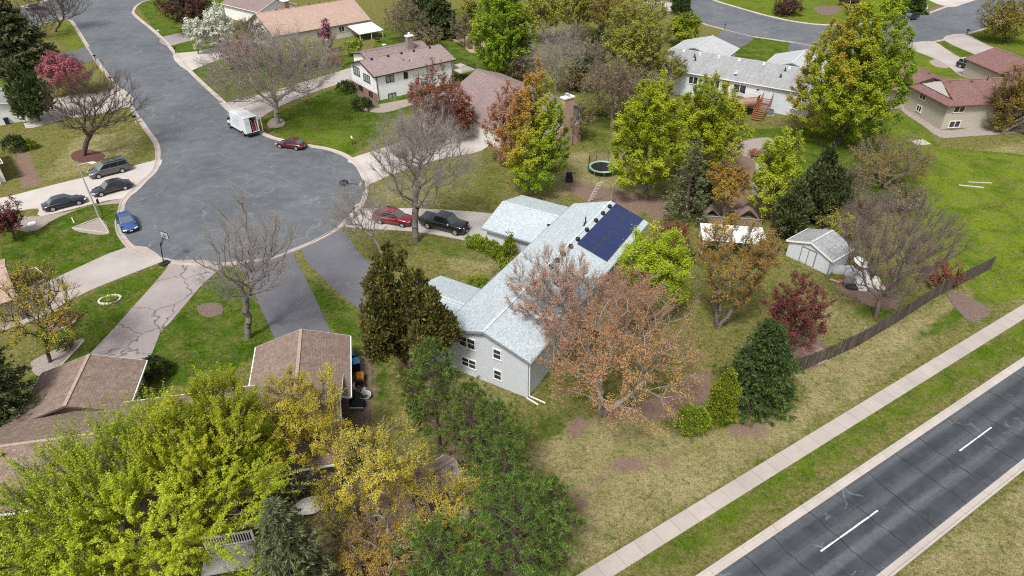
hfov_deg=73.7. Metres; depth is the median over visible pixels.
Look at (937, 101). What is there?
house
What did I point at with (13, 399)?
fir tree
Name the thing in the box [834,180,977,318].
bare tree
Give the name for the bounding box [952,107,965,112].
window
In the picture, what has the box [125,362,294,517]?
maple tree
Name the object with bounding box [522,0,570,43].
wood tree
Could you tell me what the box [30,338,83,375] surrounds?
gravel bed
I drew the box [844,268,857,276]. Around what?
tarpaulin
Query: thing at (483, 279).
bush
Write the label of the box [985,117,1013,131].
shrub
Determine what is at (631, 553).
sidewalk
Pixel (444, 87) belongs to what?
tree
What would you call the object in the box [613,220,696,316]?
lime tree
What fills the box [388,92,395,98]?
window
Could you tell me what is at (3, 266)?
garage
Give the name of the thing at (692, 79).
window
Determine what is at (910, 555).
kerb
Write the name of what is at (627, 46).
wood tree
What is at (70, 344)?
bush
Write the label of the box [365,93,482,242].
bare tree
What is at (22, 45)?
spruce tree
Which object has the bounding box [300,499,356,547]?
shrub
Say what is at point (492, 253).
boxwood
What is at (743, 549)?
kerb
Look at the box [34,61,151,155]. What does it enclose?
bare tree
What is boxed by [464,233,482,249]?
boxwood
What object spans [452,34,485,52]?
wood chip bed
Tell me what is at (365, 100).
yew bush
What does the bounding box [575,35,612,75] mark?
bare tree
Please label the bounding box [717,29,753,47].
driveway
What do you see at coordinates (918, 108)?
window
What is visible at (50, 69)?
redbud tree
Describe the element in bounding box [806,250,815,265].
door
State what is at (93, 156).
mulch bed
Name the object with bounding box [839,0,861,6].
shrub
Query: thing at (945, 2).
driveway
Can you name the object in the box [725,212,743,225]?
grass clump
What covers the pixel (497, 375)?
window
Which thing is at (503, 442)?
pine tree
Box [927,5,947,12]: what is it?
brown bed
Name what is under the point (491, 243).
boxwood
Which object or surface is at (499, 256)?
boxwood
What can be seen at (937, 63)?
gravel bed
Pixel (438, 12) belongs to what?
pine tree
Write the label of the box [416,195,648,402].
house
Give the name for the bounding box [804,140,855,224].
juniper tree
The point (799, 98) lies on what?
window
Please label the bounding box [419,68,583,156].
house
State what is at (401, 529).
forsythia tree
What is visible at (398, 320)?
cedar tree
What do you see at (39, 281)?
bed edging
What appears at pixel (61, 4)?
bare tree
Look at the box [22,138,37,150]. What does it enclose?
bush
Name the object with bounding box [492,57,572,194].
maple tree
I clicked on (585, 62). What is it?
juniper tree
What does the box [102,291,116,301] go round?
flower plant
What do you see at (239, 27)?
shrub
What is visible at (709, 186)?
juniper tree
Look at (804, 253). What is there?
door
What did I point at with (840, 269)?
tarpaulin
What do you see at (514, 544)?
pine tree
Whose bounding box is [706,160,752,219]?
tree
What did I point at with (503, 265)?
boxwood
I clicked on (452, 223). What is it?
pickup truck
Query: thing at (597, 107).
shrub
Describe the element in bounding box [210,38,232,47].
parked car
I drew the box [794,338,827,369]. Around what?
brown bed
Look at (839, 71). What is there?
maple tree
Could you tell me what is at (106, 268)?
driveway
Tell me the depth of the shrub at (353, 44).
138.16 m
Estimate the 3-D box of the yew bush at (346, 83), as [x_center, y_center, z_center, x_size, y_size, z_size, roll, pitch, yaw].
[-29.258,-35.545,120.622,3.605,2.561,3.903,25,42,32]
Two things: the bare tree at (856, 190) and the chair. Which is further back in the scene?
the chair
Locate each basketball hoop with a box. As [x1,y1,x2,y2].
[158,230,170,266]
[340,179,361,186]
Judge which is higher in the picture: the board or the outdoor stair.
the outdoor stair
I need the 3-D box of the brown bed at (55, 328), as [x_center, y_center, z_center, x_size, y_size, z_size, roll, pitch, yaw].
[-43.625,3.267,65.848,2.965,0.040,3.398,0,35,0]
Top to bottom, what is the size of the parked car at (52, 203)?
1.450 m
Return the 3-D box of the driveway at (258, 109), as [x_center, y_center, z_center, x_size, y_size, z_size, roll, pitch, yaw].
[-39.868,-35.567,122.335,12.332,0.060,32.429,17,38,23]
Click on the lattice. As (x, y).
(612, 195)
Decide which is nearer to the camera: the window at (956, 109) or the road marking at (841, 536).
the road marking at (841, 536)
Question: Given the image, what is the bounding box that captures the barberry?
[42,308,77,325]
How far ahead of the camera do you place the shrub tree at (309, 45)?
131.29 m
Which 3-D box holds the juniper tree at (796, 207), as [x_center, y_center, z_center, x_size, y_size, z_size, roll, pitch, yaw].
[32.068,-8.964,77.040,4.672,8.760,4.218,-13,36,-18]
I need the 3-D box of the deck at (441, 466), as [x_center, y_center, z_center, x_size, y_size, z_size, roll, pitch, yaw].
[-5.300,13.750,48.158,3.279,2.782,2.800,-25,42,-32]
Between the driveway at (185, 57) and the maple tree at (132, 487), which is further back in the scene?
the driveway at (185, 57)
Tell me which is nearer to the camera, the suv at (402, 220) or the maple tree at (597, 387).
the maple tree at (597, 387)
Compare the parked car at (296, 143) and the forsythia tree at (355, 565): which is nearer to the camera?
the forsythia tree at (355, 565)
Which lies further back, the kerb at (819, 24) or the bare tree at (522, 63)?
the kerb at (819, 24)
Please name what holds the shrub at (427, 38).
on the ground at (656, 464)
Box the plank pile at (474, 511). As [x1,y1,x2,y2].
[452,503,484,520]
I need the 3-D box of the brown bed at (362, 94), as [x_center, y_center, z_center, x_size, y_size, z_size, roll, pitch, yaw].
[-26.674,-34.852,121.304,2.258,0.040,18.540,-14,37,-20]
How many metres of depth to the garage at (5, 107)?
107.97 m
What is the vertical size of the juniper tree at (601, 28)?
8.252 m
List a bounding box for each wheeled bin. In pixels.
[2,117,8,123]
[352,357,359,371]
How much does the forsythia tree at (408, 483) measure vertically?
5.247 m
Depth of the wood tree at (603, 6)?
140.05 m
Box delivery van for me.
[227,108,262,136]
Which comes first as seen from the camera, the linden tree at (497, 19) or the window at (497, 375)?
the window at (497, 375)
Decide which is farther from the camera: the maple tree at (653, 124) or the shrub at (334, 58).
the shrub at (334, 58)
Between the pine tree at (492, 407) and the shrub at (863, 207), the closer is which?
the pine tree at (492, 407)
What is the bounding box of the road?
[715,366,1023,575]
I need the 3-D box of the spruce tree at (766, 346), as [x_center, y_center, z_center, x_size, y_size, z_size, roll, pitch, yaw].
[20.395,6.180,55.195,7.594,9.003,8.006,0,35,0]
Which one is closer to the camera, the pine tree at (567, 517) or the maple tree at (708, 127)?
the pine tree at (567, 517)
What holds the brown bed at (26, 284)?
on the ground at (656, 464)
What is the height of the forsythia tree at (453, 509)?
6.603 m
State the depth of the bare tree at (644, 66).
116.60 m
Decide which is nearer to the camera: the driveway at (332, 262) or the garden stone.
the driveway at (332, 262)
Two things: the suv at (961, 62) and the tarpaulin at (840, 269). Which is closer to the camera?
the tarpaulin at (840, 269)
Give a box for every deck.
[201,529,256,575]
[406,455,465,512]
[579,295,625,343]
[719,91,773,120]
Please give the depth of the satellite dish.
73.09 m
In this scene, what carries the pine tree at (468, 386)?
on the ground at (656, 464)
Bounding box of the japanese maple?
[0,194,27,239]
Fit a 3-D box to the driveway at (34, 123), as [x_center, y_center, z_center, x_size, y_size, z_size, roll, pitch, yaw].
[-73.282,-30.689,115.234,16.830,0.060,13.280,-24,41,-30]
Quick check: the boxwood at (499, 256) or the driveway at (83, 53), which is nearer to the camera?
the boxwood at (499, 256)
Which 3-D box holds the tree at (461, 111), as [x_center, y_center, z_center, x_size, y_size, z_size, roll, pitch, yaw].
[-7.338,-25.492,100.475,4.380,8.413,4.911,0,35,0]
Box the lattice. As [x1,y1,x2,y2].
[611,184,614,201]
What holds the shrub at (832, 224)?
on the ground at (656, 464)
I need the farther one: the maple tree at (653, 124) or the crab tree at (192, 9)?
the crab tree at (192, 9)
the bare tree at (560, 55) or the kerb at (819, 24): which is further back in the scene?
the kerb at (819, 24)
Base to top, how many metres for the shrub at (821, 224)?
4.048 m
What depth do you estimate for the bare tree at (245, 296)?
58.58 m
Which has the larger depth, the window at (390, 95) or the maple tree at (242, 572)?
the window at (390, 95)
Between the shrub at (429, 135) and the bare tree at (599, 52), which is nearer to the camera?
the shrub at (429, 135)
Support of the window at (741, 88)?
in the house at (776, 74)
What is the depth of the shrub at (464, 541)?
43.63 m
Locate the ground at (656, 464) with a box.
[0,0,1023,575]
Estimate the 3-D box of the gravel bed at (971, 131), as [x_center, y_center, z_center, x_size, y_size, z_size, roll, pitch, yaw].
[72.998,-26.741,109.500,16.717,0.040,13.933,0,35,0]
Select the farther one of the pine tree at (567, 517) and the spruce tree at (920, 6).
the spruce tree at (920, 6)
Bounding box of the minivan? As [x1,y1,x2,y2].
[87,155,130,178]
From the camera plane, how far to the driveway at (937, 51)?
140.95 m
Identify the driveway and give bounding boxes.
[0,46,96,76]
[0,160,161,216]
[0,246,161,330]
[23,88,132,127]
[90,260,223,359]
[159,25,234,45]
[173,40,266,69]
[218,68,351,119]
[242,250,330,338]
[301,228,389,314]
[342,203,501,254]
[347,133,487,183]
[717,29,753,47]
[788,42,828,57]
[909,41,963,76]
[929,0,973,6]
[943,34,1012,53]
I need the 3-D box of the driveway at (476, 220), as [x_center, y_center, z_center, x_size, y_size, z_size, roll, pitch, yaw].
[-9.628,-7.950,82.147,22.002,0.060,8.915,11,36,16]
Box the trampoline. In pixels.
[588,150,618,174]
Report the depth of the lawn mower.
58.08 m
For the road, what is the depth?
48.79 m
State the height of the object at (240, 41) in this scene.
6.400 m
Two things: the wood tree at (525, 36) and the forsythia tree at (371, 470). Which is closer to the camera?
the forsythia tree at (371, 470)
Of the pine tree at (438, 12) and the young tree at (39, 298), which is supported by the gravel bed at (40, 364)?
the young tree at (39, 298)
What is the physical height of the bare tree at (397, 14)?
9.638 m
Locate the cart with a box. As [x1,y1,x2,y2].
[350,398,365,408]
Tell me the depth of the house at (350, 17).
148.77 m
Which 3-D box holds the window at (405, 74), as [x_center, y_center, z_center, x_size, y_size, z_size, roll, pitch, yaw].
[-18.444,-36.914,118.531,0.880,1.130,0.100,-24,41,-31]
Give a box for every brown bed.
[17,269,43,286]
[47,312,78,332]
[197,302,223,316]
[351,80,379,107]
[352,351,371,455]
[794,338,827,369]
[813,6,840,15]
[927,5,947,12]
[947,292,990,321]
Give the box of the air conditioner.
[766,109,773,116]
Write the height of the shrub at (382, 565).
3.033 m
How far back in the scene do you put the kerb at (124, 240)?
97.60 m
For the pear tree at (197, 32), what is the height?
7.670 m
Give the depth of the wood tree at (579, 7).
144.83 m
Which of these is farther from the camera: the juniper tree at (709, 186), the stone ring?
the juniper tree at (709, 186)
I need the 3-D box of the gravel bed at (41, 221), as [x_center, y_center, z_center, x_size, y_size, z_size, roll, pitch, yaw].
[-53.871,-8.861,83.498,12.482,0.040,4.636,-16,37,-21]
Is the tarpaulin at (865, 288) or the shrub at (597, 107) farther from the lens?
the shrub at (597, 107)
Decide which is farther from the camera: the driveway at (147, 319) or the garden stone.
the garden stone
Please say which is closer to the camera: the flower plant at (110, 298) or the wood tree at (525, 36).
the flower plant at (110, 298)
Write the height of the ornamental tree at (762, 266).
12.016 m
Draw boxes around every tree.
[0,0,59,76]
[0,57,55,122]
[0,256,85,362]
[0,344,44,427]
[0,378,318,575]
[0,484,117,575]
[13,0,57,38]
[34,49,92,95]
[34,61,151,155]
[36,0,91,31]
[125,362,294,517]
[153,0,212,35]
[182,16,210,53]
[186,177,307,339]
[187,19,350,123]
[202,0,235,50]
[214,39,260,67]
[222,541,318,575]
[226,361,359,473]
[246,493,344,575]
[268,445,317,501]
[277,34,327,66]
[309,458,381,524]
[313,176,398,253]
[317,18,336,47]
[321,521,388,575]
[327,407,432,521]
[331,493,441,575]
[356,240,464,392]
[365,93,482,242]
[377,447,438,510]
[381,0,432,41]
[381,468,487,554]
[383,498,454,574]
[386,507,483,575]
[395,336,467,452]
[397,0,430,20]
[399,368,427,426]
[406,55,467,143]
[410,0,464,40]
[437,459,494,521]
[438,374,504,478]
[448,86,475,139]
[449,12,476,45]
[450,465,574,575]
[458,0,480,42]
[458,395,538,493]
[465,434,540,548]
[469,0,542,77]
[480,77,527,161]
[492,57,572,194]
[499,240,626,357]
[503,49,539,81]
[510,471,589,570]
[511,3,537,65]
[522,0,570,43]
[523,22,591,92]
[528,273,713,436]
[555,0,604,32]
[557,21,597,57]
[568,51,602,92]
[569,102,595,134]
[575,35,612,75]
[576,49,652,128]
[588,22,620,61]
[589,0,638,28]
[595,261,672,339]
[600,0,674,80]
[607,69,690,199]
[609,78,648,115]
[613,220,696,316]
[618,41,661,81]
[630,0,669,32]
[645,71,676,100]
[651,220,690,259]
[655,48,689,87]
[661,134,711,226]
[665,70,754,171]
[668,8,703,41]
[680,160,714,214]
[693,215,789,328]
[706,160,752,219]
[712,317,805,426]
[746,125,805,220]
[758,268,845,357]
[772,175,815,242]
[785,0,923,145]
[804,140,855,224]
[830,163,876,205]
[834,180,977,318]
[846,123,940,190]
[878,0,910,17]
[896,0,929,14]
[975,0,1023,41]
[986,63,1023,131]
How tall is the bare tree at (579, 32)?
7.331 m
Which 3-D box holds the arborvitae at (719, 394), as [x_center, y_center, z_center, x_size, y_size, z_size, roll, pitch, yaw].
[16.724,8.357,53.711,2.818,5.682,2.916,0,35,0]
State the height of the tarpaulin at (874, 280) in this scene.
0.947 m
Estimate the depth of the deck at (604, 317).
64.19 m
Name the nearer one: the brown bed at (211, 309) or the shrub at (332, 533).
the shrub at (332, 533)
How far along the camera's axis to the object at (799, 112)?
110.66 m
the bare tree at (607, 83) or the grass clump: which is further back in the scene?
the bare tree at (607, 83)
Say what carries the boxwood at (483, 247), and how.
on the ground at (656, 464)
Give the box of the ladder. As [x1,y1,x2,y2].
[588,181,602,201]
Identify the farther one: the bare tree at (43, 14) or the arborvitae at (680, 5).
the arborvitae at (680, 5)
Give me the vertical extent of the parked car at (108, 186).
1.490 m
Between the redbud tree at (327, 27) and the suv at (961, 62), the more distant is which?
the redbud tree at (327, 27)
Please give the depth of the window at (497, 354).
56.34 m
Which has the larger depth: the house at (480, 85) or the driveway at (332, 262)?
the house at (480, 85)
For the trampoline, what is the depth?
93.12 m
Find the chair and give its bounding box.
[565,172,572,181]
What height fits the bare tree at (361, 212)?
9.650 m
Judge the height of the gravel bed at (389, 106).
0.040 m
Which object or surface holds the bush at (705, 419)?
on the ground at (656, 464)
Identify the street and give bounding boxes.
[20,0,362,261]
[685,0,1023,46]
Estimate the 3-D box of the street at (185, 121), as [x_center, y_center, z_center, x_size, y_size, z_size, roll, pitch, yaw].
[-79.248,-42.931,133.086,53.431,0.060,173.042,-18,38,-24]
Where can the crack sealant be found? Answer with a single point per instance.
(899, 498)
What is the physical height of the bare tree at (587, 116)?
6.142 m
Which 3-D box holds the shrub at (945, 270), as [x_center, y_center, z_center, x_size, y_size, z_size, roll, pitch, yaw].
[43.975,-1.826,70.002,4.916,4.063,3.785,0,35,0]
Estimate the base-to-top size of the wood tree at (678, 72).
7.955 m
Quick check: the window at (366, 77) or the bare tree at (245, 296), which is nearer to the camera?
the bare tree at (245, 296)
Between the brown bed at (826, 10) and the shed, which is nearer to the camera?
the shed
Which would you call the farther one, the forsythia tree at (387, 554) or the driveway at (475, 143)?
the driveway at (475, 143)
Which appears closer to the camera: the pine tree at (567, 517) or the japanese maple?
the pine tree at (567, 517)
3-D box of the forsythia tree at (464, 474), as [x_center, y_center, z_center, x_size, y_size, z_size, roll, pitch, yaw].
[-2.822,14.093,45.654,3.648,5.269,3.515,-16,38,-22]
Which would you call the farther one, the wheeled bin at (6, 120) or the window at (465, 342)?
the wheeled bin at (6, 120)
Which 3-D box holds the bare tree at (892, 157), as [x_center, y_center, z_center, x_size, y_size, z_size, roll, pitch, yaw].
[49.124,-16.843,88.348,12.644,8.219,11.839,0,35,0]
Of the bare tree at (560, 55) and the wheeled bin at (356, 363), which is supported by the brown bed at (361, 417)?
the wheeled bin at (356, 363)
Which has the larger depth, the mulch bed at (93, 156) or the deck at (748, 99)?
the deck at (748, 99)
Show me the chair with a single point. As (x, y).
(568, 177)
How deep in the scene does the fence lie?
64.35 m
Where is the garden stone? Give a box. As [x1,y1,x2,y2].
[27,221,35,225]
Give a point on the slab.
(923, 141)
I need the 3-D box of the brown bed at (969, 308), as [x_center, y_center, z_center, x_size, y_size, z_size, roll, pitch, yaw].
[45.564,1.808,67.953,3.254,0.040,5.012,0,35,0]
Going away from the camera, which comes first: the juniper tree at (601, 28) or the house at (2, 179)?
the house at (2, 179)
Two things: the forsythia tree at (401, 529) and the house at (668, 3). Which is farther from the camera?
the house at (668, 3)
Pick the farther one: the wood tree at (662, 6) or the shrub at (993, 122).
the wood tree at (662, 6)
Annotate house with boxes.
[0,159,5,183]
[0,329,351,532]
[220,0,296,21]
[245,0,382,47]
[347,32,475,101]
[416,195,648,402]
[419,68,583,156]
[638,0,673,10]
[659,35,827,116]
[864,47,1023,128]
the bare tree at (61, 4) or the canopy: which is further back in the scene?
the bare tree at (61, 4)
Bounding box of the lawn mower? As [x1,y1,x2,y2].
[355,371,365,387]
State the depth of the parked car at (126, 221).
80.22 m
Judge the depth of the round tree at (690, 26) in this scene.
141.28 m
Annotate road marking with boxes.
[820,510,877,551]
[959,427,991,450]
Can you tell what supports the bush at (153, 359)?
on the ground at (656, 464)
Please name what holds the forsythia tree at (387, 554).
on the ground at (656, 464)
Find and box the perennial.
[747,148,762,156]
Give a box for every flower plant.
[22,268,40,280]
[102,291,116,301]
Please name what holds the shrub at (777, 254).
on the ground at (656, 464)
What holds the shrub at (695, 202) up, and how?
on the ground at (656, 464)
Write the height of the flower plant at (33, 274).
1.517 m
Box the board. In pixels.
[958,184,983,187]
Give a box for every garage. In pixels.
[0,87,29,124]
[0,258,21,326]
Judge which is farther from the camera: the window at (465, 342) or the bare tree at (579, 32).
the bare tree at (579, 32)
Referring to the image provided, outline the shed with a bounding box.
[786,228,854,274]
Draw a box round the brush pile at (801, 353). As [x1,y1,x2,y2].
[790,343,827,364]
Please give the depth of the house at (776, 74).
115.96 m
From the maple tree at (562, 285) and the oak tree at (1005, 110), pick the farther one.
the oak tree at (1005, 110)
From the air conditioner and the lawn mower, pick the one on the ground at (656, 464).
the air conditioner
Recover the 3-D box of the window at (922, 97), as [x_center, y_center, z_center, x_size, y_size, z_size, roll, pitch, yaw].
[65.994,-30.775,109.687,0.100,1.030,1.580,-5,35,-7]
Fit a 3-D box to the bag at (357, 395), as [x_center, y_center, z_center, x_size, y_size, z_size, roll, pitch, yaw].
[-12.968,9.064,56.891,1.089,0.614,1.195,0,35,0]
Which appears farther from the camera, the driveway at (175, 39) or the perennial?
the driveway at (175, 39)
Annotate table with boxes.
[296,496,324,516]
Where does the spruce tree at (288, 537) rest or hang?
on the ground at (656, 464)
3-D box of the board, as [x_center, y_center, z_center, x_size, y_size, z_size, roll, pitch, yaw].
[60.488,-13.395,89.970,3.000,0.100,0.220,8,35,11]
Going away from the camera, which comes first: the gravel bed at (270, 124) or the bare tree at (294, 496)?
the bare tree at (294, 496)
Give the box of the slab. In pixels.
[910,139,930,145]
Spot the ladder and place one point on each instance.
(595, 191)
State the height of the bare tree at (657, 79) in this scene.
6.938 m
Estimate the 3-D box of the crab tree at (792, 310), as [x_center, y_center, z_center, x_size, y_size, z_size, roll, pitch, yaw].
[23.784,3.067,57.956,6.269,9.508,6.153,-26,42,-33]
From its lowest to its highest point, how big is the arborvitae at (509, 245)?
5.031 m
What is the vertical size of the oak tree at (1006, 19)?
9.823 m
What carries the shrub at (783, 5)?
on the ground at (656, 464)
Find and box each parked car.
[24,3,46,10]
[41,193,86,211]
[90,177,132,196]
[115,210,138,232]
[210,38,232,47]
[275,137,307,150]
[901,11,919,20]
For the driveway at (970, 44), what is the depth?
147.22 m
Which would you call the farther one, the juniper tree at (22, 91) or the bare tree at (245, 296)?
the juniper tree at (22, 91)
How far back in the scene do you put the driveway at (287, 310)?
68.42 m
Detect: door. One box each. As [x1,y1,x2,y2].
[799,247,808,262]
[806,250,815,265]
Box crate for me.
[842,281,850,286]
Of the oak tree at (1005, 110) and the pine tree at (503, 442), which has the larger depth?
the oak tree at (1005, 110)
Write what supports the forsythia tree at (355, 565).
on the ground at (656, 464)
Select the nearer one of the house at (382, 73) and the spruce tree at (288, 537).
the spruce tree at (288, 537)
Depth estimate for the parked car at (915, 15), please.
163.90 m
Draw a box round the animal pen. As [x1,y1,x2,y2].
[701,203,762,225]
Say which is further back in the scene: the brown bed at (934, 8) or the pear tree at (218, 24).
the brown bed at (934, 8)
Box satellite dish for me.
[854,256,867,268]
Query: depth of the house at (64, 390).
52.78 m
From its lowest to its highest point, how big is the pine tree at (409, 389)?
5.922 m
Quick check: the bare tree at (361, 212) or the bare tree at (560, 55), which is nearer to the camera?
the bare tree at (361, 212)
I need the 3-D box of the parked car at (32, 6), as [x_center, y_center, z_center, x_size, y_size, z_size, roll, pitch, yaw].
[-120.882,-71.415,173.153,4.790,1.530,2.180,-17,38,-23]
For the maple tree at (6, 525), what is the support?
on the ground at (656, 464)
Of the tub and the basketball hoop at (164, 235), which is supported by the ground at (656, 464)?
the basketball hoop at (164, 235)
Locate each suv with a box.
[372,206,411,227]
[956,57,966,67]
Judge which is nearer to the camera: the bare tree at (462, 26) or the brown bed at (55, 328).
the brown bed at (55, 328)
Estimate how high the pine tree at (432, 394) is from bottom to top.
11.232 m
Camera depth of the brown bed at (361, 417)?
55.95 m
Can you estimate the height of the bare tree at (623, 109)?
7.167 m
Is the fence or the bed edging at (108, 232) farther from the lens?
the bed edging at (108, 232)
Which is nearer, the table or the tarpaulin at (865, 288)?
the table
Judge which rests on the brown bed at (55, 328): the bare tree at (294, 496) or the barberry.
the barberry
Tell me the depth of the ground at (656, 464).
66.18 m
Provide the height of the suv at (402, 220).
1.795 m
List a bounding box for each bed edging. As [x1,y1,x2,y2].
[18,267,48,289]
[61,340,84,364]
[72,218,109,233]
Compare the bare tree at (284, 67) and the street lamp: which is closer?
the street lamp
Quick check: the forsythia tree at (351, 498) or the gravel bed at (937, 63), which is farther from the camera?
the gravel bed at (937, 63)
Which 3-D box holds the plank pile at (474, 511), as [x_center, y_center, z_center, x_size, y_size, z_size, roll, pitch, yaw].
[-2.914,15.615,47.715,2.511,0.100,0.784,-18,39,-25]
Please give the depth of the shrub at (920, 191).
83.31 m
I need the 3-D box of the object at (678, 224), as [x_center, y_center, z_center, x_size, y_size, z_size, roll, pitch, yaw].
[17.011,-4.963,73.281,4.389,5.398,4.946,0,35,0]
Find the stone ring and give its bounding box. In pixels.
[97,294,121,304]
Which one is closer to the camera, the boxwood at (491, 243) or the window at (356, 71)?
the boxwood at (491, 243)
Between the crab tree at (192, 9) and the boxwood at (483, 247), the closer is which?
the boxwood at (483, 247)
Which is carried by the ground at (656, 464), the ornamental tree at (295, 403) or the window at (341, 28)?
the ornamental tree at (295, 403)
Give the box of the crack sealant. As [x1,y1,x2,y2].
[744,373,1023,575]
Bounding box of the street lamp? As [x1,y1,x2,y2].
[77,162,99,218]
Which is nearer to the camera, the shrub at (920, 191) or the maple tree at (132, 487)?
the maple tree at (132, 487)
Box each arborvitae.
[501,228,518,263]
[669,0,691,15]
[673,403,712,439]
[704,367,742,427]
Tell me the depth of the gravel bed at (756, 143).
101.01 m
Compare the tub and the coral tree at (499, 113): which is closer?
the tub
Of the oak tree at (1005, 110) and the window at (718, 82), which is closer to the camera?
the oak tree at (1005, 110)
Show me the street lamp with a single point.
(87, 187)
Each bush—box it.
[0,133,25,152]
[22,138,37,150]
[54,337,75,351]
[141,354,173,384]
[335,78,356,94]
[350,95,373,110]
[464,273,489,287]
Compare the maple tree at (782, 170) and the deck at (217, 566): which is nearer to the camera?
the deck at (217, 566)
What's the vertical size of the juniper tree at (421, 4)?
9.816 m
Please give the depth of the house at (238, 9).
160.97 m
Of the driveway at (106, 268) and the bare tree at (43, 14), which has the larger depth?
the bare tree at (43, 14)
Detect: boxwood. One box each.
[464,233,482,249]
[472,235,488,251]
[481,240,499,257]
[488,244,503,259]
[496,253,511,263]
[498,258,511,270]
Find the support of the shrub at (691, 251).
on the ground at (656, 464)
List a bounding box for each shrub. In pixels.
[233,15,265,47]
[247,505,303,549]
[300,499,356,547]
[326,49,344,66]
[343,37,365,54]
[358,550,418,575]
[391,114,443,147]
[403,23,443,45]
[425,524,468,564]
[553,62,593,91]
[582,95,610,115]
[673,238,699,265]
[679,192,710,210]
[749,241,781,263]
[773,0,805,15]
[775,214,802,235]
[811,202,842,228]
[821,205,861,238]
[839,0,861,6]
[844,192,889,226]
[886,178,931,215]
[920,257,971,287]
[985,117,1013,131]
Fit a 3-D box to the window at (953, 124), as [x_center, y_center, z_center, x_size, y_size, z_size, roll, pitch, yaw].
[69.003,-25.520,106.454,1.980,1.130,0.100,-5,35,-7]
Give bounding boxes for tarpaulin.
[832,264,846,274]
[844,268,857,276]
[854,278,872,290]
[870,276,880,286]
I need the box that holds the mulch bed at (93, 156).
[71,150,104,162]
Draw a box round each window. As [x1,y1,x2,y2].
[14,513,42,527]
[338,26,344,31]
[353,65,359,76]
[363,73,370,83]
[385,75,394,82]
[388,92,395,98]
[403,72,407,78]
[458,336,475,351]
[461,356,476,370]
[492,348,501,361]
[493,368,502,381]
[688,76,698,84]
[709,79,720,89]
[733,83,746,93]
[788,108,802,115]
[797,94,806,102]
[915,104,921,112]
[919,93,925,100]
[947,120,961,127]
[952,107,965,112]
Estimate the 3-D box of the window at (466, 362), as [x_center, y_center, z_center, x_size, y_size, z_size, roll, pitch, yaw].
[-3.727,6.482,58.762,1.630,1.050,0.100,18,38,24]
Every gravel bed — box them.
[12,199,120,231]
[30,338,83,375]
[73,219,108,234]
[267,118,285,127]
[364,91,448,112]
[736,137,776,195]
[901,108,1023,137]
[929,59,948,67]
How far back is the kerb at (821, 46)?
151.50 m
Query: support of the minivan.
on the driveway at (36, 198)
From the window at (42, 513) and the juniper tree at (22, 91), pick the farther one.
the juniper tree at (22, 91)
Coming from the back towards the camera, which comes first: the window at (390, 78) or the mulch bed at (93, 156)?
the window at (390, 78)
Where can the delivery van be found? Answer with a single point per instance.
(244, 121)
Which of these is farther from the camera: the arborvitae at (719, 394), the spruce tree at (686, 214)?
the spruce tree at (686, 214)
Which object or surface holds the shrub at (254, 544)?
on the ground at (656, 464)
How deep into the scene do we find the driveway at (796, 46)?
145.28 m
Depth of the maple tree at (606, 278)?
60.01 m
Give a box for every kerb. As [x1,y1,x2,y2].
[35,0,368,265]
[688,12,1021,48]
[695,357,1023,575]
[713,0,970,24]
[876,459,1023,575]
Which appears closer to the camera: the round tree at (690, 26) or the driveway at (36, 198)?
the driveway at (36, 198)
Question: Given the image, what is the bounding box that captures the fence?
[786,256,996,375]
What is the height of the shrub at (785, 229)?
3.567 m
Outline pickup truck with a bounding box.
[419,210,469,235]
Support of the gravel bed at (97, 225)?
on the ground at (656, 464)
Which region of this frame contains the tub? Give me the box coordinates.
[361,390,370,400]
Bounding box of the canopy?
[699,223,765,253]
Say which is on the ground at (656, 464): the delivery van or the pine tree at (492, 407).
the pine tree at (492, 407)
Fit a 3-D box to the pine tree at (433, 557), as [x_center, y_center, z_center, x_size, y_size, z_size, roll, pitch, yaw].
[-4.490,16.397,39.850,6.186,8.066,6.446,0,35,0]
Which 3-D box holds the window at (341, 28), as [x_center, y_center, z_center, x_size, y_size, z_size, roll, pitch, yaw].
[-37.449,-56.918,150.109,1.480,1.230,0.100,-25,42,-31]
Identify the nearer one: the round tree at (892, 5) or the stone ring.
the stone ring
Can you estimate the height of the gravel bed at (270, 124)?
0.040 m
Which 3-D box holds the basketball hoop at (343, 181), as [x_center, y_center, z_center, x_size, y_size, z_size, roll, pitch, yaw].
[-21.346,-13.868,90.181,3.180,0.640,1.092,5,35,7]
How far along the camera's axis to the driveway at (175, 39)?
150.58 m
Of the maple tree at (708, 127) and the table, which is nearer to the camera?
the table
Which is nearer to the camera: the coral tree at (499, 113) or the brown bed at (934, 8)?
the coral tree at (499, 113)
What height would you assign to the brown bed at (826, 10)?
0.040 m
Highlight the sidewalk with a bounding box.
[576,304,1023,575]
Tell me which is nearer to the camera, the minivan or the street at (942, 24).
the minivan
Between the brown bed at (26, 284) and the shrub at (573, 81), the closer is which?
the brown bed at (26, 284)

